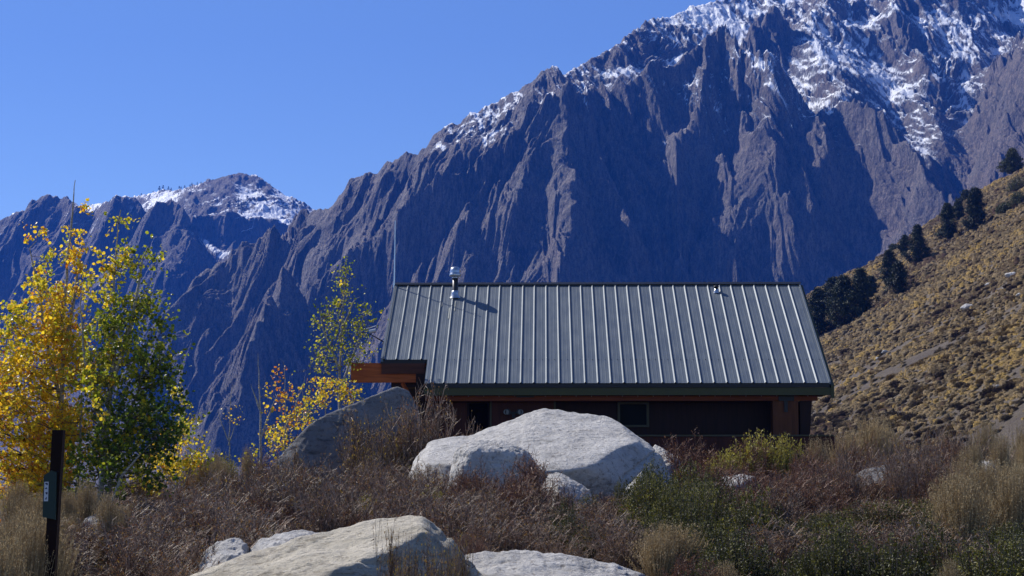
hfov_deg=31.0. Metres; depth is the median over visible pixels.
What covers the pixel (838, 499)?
reddish shrub
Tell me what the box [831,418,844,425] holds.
hill shrub
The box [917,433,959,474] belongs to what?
reddish shrub
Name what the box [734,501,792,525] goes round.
green shrub
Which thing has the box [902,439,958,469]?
twiggy shrub
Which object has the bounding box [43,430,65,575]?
trail post
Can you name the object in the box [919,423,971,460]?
twiggy shrub
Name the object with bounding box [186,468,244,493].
twiggy shrub
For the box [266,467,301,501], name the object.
yellow leaved shrub
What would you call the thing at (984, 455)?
twiggy shrub
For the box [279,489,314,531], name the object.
reddish shrub
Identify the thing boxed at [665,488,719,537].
green shrub
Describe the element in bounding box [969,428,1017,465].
twiggy shrub
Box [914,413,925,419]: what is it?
hill shrub
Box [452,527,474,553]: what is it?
reddish shrub
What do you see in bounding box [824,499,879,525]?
green shrub
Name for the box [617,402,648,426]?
window
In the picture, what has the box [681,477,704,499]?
green shrub
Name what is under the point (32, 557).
rabbitbrush
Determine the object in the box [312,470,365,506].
twiggy shrub
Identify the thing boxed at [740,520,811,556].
twiggy shrub
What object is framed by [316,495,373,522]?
twiggy shrub
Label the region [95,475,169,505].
twiggy shrub
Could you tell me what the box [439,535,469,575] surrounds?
yellow leaved shrub
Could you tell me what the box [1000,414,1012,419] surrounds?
hill shrub
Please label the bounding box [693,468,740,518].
green shrub
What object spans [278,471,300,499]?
yellow leaved shrub
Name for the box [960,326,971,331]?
hill shrub
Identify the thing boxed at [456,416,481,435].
twiggy shrub
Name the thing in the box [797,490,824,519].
twiggy shrub
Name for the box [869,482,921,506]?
reddish shrub
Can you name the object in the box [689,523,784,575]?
green shrub
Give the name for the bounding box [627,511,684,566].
green shrub
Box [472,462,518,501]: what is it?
reddish shrub
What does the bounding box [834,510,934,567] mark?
twiggy shrub
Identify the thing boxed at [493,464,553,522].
reddish shrub
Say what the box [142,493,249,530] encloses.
twiggy shrub
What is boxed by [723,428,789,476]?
yellow green shrub
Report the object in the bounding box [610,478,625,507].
green shrub
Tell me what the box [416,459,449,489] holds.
yellow leaved shrub
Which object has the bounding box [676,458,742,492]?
reddish shrub
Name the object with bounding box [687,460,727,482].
reddish shrub
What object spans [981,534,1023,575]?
green shrub
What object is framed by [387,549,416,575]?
yellow leaved shrub
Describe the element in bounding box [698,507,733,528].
green shrub
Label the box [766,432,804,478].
yellow green shrub
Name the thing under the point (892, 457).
twiggy shrub
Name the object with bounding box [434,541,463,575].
yellow leaved shrub
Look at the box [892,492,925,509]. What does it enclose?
reddish shrub
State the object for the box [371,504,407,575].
yellow leaved shrub
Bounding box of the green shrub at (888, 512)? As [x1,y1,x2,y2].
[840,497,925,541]
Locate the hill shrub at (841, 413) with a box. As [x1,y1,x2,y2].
[835,410,847,417]
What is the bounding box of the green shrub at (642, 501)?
[616,470,672,534]
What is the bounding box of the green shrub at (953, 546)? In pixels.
[936,538,990,564]
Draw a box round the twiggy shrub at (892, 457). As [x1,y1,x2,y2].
[870,432,936,492]
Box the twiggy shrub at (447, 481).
[439,473,466,492]
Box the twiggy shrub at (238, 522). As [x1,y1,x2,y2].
[200,495,313,551]
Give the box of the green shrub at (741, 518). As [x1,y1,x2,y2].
[720,481,785,540]
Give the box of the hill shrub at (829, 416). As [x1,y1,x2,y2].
[824,413,834,420]
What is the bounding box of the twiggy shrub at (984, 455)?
[973,433,1017,468]
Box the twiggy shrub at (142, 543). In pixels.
[75,507,172,575]
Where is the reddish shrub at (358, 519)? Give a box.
[337,505,368,526]
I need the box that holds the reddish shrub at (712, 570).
[688,555,751,575]
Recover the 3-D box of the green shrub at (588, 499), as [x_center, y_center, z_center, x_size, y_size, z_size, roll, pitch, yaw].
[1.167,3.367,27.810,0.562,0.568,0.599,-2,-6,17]
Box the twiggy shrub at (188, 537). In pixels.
[166,529,206,564]
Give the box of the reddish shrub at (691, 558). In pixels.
[658,552,739,575]
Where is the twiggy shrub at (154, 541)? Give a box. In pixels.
[121,528,186,566]
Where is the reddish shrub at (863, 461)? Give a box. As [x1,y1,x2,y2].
[851,448,888,469]
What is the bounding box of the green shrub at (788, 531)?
[764,522,811,551]
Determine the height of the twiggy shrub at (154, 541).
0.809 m
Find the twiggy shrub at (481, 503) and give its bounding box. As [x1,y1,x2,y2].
[445,493,507,532]
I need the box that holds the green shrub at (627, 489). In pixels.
[615,460,671,507]
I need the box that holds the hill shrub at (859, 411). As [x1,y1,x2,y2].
[855,408,865,413]
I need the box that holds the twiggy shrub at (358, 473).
[335,463,380,486]
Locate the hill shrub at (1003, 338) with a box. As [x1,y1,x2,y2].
[998,336,1008,340]
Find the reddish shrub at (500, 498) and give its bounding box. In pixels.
[485,491,517,516]
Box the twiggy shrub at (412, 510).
[381,503,426,517]
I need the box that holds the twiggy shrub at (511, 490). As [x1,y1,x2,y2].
[488,479,541,509]
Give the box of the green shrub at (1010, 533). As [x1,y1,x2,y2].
[973,521,1023,555]
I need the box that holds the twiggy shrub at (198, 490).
[154,465,258,515]
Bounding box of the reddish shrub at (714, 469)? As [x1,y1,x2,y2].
[684,463,735,478]
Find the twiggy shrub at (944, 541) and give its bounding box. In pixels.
[893,515,981,556]
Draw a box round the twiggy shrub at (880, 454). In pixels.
[853,437,912,468]
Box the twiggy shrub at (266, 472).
[215,450,294,487]
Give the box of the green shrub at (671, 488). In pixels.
[647,474,688,526]
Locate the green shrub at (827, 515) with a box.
[802,509,852,529]
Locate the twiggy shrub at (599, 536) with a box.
[577,517,639,565]
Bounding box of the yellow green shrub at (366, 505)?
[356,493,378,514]
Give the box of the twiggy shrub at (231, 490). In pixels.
[207,482,249,502]
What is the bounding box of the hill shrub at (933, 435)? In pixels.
[924,429,943,439]
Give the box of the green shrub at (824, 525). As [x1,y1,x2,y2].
[788,515,874,563]
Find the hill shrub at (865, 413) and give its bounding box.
[862,410,871,415]
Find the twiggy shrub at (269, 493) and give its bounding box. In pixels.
[235,466,304,524]
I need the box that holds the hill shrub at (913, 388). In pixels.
[909,385,922,391]
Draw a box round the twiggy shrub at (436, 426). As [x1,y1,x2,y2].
[358,369,463,475]
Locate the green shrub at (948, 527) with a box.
[917,517,998,550]
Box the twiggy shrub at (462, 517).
[402,489,489,535]
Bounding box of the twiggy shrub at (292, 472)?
[264,461,336,492]
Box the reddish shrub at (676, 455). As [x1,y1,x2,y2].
[659,425,706,482]
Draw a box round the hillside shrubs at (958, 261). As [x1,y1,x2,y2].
[798,168,1023,455]
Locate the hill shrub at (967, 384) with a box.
[962,382,973,387]
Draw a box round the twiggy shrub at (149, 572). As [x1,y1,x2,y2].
[144,559,209,575]
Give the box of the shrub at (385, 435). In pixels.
[366,396,423,478]
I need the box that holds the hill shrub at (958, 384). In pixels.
[952,380,964,386]
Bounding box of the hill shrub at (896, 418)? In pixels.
[892,416,902,421]
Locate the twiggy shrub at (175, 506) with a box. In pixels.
[148,496,221,522]
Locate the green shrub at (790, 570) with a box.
[773,544,815,575]
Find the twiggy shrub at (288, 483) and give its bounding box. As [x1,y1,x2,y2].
[236,463,311,510]
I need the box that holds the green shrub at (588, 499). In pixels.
[574,493,603,509]
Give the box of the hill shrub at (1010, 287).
[1005,284,1017,290]
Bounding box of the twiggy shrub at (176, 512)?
[147,498,207,522]
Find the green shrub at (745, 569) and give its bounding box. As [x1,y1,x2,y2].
[721,547,778,575]
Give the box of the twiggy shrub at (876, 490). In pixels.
[835,463,888,510]
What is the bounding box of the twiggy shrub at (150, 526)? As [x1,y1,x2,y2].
[64,501,199,575]
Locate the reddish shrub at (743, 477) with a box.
[717,460,777,496]
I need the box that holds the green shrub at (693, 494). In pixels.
[676,479,725,518]
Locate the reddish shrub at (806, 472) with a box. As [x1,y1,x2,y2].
[788,455,851,491]
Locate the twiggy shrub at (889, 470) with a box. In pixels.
[861,444,922,503]
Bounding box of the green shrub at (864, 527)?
[851,520,876,534]
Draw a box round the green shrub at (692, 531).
[674,518,729,547]
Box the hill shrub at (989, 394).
[985,392,995,396]
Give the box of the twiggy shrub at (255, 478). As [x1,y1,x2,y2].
[220,463,267,499]
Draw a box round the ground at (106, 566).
[0,488,859,575]
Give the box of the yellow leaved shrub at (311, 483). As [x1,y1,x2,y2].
[292,466,325,498]
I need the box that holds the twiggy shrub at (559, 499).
[542,478,589,510]
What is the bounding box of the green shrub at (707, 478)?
[692,470,721,496]
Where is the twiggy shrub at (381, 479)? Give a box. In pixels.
[347,462,411,501]
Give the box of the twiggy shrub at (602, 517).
[568,502,639,547]
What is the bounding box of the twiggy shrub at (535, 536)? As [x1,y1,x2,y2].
[506,521,557,552]
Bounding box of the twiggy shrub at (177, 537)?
[132,525,205,563]
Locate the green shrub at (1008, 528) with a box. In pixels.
[975,520,1023,544]
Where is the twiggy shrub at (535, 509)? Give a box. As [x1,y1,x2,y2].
[485,486,565,522]
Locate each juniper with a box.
[995,202,1010,213]
[1004,175,1023,191]
[1006,190,1023,206]
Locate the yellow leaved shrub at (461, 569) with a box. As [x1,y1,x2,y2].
[440,518,478,575]
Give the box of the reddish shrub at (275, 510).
[252,497,307,531]
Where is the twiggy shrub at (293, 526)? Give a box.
[276,512,330,531]
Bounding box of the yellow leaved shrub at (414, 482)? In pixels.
[401,467,429,493]
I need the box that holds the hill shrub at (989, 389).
[979,386,1001,395]
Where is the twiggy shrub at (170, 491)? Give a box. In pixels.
[156,476,215,506]
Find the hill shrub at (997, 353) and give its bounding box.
[992,350,1005,356]
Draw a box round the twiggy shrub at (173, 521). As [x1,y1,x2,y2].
[125,500,193,543]
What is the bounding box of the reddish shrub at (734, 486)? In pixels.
[716,477,750,496]
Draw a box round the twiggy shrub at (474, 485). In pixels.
[451,473,493,504]
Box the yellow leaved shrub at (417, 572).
[404,528,423,575]
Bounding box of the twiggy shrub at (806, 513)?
[790,502,842,530]
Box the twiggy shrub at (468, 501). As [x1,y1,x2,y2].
[443,490,509,517]
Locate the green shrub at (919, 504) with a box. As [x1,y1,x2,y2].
[897,497,932,518]
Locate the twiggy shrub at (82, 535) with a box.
[60,516,113,566]
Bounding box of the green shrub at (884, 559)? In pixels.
[858,546,913,575]
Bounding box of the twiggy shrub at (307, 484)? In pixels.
[274,457,353,510]
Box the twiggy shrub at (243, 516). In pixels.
[206,501,268,531]
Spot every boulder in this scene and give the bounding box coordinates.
[79,514,101,537]
[190,515,482,575]
[198,538,248,571]
[250,530,318,551]
[271,387,420,485]
[407,408,672,502]
[448,440,542,493]
[465,550,645,575]
[541,472,591,512]
[653,444,680,476]
[723,474,755,496]
[852,465,904,501]
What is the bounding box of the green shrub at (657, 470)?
[641,454,671,487]
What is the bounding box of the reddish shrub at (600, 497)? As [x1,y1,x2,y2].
[575,492,615,508]
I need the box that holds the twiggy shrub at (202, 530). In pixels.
[171,512,220,552]
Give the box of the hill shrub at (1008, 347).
[1005,345,1016,349]
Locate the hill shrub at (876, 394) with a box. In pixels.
[870,392,880,396]
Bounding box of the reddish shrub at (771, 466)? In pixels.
[754,455,785,479]
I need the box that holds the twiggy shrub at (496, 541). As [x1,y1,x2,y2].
[461,505,545,551]
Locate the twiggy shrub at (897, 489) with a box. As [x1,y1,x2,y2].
[887,457,923,506]
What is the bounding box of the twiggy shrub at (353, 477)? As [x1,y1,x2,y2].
[330,460,403,493]
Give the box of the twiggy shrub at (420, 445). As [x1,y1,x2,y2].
[384,390,443,483]
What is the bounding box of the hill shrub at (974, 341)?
[971,339,981,344]
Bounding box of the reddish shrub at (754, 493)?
[727,479,778,513]
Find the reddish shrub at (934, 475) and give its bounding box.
[921,455,978,496]
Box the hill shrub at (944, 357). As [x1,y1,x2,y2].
[939,354,950,359]
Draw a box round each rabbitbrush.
[0,476,33,527]
[0,510,82,575]
[0,514,23,560]
[0,527,16,560]
[0,531,32,575]
[0,532,37,575]
[2,494,38,524]
[3,520,59,575]
[7,506,38,526]
[10,512,83,575]
[28,490,65,526]
[60,514,83,544]
[61,488,83,526]
[62,511,88,534]
[70,478,103,522]
[86,492,128,563]
[114,503,134,534]
[183,449,196,484]
[189,455,217,498]
[194,459,219,484]
[204,453,229,480]
[215,460,234,492]
[237,443,255,479]
[624,520,714,574]
[629,532,687,575]
[708,560,743,575]
[803,436,833,464]
[825,428,873,467]
[840,411,906,459]
[874,431,913,458]
[912,470,996,524]
[923,473,993,528]
[924,478,1011,549]
[933,558,965,575]
[936,455,996,486]
[941,474,994,523]
[947,449,991,476]
[960,440,987,475]
[961,459,1004,507]
[968,416,1010,459]
[970,456,1013,489]
[977,469,1023,537]
[983,459,1023,496]
[986,431,1019,471]
[986,463,1023,504]
[1009,424,1023,459]
[1009,457,1022,473]
[1012,442,1023,463]
[1015,416,1023,456]
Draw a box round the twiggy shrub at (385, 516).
[370,495,423,518]
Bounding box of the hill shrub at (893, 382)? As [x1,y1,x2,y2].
[887,380,899,385]
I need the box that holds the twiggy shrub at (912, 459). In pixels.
[869,443,942,475]
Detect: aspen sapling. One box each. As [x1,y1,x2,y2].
[217,382,243,468]
[234,366,285,469]
[265,362,313,458]
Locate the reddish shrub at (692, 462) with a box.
[668,455,721,482]
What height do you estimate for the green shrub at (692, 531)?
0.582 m
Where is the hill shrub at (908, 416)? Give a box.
[901,412,915,420]
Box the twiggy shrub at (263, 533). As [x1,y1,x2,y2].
[212,519,304,544]
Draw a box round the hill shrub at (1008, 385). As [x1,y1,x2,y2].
[1000,381,1015,388]
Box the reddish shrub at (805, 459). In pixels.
[768,452,851,486]
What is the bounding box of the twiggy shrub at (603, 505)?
[578,493,627,518]
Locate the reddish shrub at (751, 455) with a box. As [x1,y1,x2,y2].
[712,437,773,478]
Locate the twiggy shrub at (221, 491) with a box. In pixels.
[146,488,258,526]
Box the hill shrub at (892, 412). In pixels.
[884,410,897,416]
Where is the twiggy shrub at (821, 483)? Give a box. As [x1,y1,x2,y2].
[782,462,838,514]
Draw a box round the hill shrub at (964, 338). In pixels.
[958,336,970,341]
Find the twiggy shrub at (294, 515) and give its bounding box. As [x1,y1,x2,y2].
[282,504,313,530]
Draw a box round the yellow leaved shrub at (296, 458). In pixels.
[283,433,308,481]
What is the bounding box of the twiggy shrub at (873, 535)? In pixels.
[824,516,907,547]
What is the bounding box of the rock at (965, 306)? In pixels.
[960,303,972,310]
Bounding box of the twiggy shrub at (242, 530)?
[205,520,284,547]
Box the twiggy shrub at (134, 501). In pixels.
[121,496,164,507]
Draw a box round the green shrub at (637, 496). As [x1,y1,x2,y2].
[623,469,660,506]
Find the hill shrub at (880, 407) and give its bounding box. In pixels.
[875,404,884,409]
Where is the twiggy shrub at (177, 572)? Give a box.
[151,545,221,575]
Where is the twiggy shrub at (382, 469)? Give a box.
[365,454,419,482]
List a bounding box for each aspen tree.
[0,180,108,520]
[54,210,209,507]
[129,354,222,499]
[264,363,364,463]
[292,256,388,408]
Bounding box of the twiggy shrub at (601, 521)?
[533,507,650,550]
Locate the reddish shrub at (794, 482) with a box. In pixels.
[763,464,812,520]
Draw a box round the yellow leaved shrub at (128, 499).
[116,491,142,505]
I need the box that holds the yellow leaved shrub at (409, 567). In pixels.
[398,523,417,575]
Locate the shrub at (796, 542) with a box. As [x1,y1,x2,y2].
[722,506,832,574]
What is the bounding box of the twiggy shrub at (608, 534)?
[562,512,655,570]
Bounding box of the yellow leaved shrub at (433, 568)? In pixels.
[419,529,458,575]
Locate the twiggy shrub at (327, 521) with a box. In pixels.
[289,475,368,532]
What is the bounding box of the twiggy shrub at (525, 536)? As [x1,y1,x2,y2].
[465,512,568,553]
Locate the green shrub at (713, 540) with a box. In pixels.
[686,516,762,561]
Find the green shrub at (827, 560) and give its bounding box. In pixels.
[794,528,863,575]
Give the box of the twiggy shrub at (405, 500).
[371,480,451,517]
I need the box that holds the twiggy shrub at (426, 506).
[401,499,477,524]
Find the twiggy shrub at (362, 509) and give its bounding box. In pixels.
[303,487,383,531]
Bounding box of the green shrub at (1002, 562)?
[938,535,1023,575]
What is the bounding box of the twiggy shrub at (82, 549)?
[59,524,113,575]
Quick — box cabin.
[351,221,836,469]
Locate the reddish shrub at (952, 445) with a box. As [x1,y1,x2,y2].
[938,427,964,459]
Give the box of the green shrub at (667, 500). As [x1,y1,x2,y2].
[647,488,683,529]
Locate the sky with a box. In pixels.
[0,0,715,219]
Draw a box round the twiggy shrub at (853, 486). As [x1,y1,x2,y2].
[834,449,889,511]
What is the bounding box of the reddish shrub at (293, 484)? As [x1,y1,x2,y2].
[276,468,312,500]
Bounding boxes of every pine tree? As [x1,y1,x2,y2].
[807,287,837,334]
[821,273,857,327]
[821,276,839,306]
[838,267,882,315]
[867,275,878,299]
[876,249,897,285]
[882,260,915,295]
[888,243,896,250]
[894,234,910,255]
[900,224,931,262]
[933,202,961,239]
[952,199,965,221]
[955,189,969,201]
[960,186,987,231]
[996,146,1023,174]
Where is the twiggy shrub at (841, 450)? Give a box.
[832,430,876,468]
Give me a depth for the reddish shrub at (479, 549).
18.10 m
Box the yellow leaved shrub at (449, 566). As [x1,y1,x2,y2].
[438,523,461,575]
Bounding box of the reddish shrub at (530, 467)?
[505,449,554,507]
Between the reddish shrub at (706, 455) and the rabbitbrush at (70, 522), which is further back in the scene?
the reddish shrub at (706, 455)
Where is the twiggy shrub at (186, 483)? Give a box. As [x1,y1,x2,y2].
[174,470,217,495]
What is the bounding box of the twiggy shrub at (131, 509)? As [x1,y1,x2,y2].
[96,492,166,535]
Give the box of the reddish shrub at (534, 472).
[499,443,564,511]
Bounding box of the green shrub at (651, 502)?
[631,481,681,519]
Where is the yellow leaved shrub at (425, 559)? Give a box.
[413,512,448,575]
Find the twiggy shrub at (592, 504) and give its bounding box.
[550,499,607,514]
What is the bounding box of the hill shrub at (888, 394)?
[884,392,895,397]
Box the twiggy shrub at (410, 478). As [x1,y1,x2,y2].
[389,466,441,490]
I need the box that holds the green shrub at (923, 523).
[903,503,945,543]
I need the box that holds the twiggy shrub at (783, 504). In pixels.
[754,475,829,526]
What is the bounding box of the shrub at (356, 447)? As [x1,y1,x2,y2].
[332,385,384,484]
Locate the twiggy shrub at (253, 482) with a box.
[234,467,282,493]
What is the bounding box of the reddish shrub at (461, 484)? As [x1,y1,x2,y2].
[445,455,495,500]
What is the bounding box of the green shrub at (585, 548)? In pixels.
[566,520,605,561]
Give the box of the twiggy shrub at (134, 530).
[79,503,214,575]
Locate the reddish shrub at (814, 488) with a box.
[774,465,837,521]
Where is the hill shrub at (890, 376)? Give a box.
[885,372,895,379]
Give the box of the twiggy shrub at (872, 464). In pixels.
[857,446,905,470]
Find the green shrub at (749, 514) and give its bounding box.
[721,508,782,531]
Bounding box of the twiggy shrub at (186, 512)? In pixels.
[98,498,242,539]
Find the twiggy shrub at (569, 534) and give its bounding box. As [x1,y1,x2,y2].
[536,522,583,546]
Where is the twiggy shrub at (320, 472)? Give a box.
[269,451,342,490]
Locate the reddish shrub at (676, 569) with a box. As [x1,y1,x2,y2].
[665,547,708,575]
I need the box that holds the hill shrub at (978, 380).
[975,378,983,383]
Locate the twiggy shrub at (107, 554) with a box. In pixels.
[89,531,143,574]
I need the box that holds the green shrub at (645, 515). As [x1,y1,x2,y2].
[624,501,676,547]
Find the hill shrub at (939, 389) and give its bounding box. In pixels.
[935,387,947,392]
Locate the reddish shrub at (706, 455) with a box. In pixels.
[671,436,724,488]
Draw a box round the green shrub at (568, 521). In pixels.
[551,511,580,535]
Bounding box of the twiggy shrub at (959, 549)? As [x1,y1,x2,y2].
[912,523,1002,575]
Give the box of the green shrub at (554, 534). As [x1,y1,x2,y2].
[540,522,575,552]
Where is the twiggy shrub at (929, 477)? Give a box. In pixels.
[909,458,960,504]
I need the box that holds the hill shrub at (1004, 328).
[1000,325,1010,331]
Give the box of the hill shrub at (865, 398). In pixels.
[859,395,870,402]
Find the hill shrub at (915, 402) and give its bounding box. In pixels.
[908,399,923,406]
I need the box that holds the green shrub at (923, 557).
[893,519,973,575]
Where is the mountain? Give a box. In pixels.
[0,0,1023,487]
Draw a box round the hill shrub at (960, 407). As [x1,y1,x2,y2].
[956,404,966,409]
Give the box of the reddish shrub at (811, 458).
[791,447,836,481]
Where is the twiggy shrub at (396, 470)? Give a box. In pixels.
[372,451,424,492]
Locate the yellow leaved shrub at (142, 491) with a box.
[125,474,163,503]
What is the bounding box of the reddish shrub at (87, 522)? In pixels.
[72,512,120,557]
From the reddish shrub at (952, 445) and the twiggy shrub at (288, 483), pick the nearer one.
the twiggy shrub at (288, 483)
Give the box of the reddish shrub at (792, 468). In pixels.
[779,441,829,478]
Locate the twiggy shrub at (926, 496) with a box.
[921,486,939,507]
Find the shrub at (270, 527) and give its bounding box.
[253,514,284,534]
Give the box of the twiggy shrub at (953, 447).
[933,414,989,466]
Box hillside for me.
[811,176,1023,457]
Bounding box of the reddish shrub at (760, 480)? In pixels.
[727,464,812,519]
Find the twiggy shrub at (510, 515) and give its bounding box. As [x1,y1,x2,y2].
[462,492,574,541]
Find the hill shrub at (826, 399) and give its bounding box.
[821,396,830,402]
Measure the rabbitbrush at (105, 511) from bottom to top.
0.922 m
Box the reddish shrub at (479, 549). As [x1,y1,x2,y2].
[459,519,491,553]
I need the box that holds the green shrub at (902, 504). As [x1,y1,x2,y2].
[882,497,932,521]
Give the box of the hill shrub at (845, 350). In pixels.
[839,348,848,353]
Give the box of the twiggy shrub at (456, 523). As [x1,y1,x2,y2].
[440,515,498,541]
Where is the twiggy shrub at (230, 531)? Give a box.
[193,498,296,563]
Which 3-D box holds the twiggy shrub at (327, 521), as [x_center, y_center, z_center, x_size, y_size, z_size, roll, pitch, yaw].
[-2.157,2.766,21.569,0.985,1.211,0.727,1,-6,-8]
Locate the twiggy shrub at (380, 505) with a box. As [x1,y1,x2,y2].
[368,485,419,519]
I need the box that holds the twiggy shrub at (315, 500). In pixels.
[288,477,373,529]
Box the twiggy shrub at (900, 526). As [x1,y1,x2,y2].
[858,515,928,535]
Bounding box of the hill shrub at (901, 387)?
[895,385,906,391]
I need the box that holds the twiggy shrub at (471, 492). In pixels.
[433,480,497,505]
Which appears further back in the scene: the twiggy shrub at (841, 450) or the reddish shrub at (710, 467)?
the twiggy shrub at (841, 450)
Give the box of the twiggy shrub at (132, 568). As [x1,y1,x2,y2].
[102,525,196,575]
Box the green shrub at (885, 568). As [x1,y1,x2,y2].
[837,528,941,575]
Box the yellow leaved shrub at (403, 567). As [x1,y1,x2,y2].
[395,545,416,575]
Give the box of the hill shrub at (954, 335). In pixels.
[950,331,960,337]
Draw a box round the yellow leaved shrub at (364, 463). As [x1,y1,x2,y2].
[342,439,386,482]
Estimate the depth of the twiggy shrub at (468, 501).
25.10 m
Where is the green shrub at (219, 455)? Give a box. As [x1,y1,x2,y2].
[211,446,231,470]
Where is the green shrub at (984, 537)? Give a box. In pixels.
[962,525,1010,549]
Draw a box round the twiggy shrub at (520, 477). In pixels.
[490,472,552,509]
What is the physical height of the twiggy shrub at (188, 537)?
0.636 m
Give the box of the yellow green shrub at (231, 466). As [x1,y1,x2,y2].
[214,452,238,481]
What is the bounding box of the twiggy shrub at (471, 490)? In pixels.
[423,472,506,496]
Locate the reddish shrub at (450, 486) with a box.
[444,469,495,499]
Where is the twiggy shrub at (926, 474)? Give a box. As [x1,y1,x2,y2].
[898,432,944,502]
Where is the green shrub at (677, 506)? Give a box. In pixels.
[659,496,700,529]
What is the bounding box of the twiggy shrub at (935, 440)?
[911,422,970,454]
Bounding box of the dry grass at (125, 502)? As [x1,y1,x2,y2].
[0,491,886,575]
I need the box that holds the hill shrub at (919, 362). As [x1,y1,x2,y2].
[914,360,924,365]
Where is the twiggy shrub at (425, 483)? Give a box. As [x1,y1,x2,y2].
[387,462,454,495]
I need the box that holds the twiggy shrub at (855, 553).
[784,541,888,573]
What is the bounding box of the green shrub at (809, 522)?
[786,513,834,541]
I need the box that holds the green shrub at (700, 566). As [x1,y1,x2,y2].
[678,550,737,575]
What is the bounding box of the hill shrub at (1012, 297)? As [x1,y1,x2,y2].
[1008,295,1018,299]
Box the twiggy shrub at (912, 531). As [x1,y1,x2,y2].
[886,519,968,558]
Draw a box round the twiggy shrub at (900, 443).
[892,430,942,461]
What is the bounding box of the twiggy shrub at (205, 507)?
[169,491,257,522]
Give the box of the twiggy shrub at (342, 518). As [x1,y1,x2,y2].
[300,514,371,529]
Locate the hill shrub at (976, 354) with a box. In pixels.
[973,351,983,357]
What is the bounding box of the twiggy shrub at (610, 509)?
[579,495,631,525]
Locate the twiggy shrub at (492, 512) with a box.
[468,496,545,538]
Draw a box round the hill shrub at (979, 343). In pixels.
[975,340,990,346]
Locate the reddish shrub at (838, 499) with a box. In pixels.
[811,490,883,517]
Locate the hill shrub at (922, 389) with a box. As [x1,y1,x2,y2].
[916,386,927,391]
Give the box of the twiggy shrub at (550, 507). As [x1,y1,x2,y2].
[531,501,569,518]
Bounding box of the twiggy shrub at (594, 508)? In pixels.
[546,496,624,520]
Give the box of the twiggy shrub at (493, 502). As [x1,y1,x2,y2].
[451,481,523,520]
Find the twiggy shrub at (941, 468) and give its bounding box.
[913,452,957,491]
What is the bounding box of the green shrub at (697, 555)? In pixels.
[671,545,729,575]
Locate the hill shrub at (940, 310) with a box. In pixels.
[934,308,944,314]
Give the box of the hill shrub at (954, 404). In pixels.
[948,402,962,407]
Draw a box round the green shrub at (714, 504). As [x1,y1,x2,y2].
[677,479,737,529]
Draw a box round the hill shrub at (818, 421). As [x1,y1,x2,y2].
[814,417,823,424]
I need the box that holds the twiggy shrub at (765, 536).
[741,523,790,558]
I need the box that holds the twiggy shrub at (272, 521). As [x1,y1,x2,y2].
[249,512,289,534]
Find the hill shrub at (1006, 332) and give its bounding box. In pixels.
[1000,329,1012,334]
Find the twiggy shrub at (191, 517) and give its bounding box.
[139,489,243,544]
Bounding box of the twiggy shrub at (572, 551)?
[523,525,601,560]
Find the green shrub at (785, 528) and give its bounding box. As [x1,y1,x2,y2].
[770,515,805,540]
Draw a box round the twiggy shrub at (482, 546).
[458,532,497,551]
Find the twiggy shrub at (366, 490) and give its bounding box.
[336,475,384,507]
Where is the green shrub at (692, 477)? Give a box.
[672,458,714,493]
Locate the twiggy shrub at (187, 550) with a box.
[116,529,215,575]
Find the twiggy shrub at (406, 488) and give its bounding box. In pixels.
[370,475,445,510]
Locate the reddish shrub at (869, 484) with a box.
[856,475,882,500]
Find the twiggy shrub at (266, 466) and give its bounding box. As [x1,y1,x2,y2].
[248,445,315,484]
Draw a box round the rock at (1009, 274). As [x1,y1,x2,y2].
[1005,272,1015,276]
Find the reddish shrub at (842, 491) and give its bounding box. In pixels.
[811,468,860,511]
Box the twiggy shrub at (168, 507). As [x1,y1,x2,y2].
[146,497,196,512]
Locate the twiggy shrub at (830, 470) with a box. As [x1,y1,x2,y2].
[801,446,874,485]
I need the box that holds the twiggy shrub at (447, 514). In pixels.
[406,487,500,541]
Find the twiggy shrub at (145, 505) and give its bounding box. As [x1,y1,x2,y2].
[133,489,173,518]
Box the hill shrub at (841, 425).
[834,423,847,429]
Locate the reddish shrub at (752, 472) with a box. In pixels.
[730,466,769,480]
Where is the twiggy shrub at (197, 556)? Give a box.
[181,523,258,571]
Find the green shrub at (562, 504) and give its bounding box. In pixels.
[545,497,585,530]
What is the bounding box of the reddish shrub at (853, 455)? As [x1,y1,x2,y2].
[844,431,880,473]
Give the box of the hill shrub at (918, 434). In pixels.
[912,431,922,436]
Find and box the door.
[469,403,487,434]
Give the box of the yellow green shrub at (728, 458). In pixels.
[705,447,751,474]
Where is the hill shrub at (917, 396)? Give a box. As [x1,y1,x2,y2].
[912,393,925,399]
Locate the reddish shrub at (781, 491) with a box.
[754,470,811,510]
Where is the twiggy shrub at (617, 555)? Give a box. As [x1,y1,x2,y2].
[579,521,646,572]
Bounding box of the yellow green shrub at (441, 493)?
[419,486,444,505]
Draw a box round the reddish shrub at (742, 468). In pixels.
[721,452,768,481]
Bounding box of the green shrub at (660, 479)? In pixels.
[625,471,683,501]
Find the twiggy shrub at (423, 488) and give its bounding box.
[371,468,475,512]
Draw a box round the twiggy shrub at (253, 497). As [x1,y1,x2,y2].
[209,475,290,515]
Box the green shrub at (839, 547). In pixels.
[798,520,880,575]
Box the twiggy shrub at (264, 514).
[229,496,302,529]
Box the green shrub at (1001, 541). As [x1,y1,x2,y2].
[982,532,1023,572]
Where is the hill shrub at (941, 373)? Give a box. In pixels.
[932,371,947,376]
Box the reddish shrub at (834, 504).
[817,492,855,517]
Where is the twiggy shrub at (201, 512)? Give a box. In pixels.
[159,488,225,534]
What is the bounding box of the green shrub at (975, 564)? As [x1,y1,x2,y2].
[933,549,992,575]
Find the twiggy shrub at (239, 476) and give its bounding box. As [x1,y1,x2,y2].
[228,468,266,492]

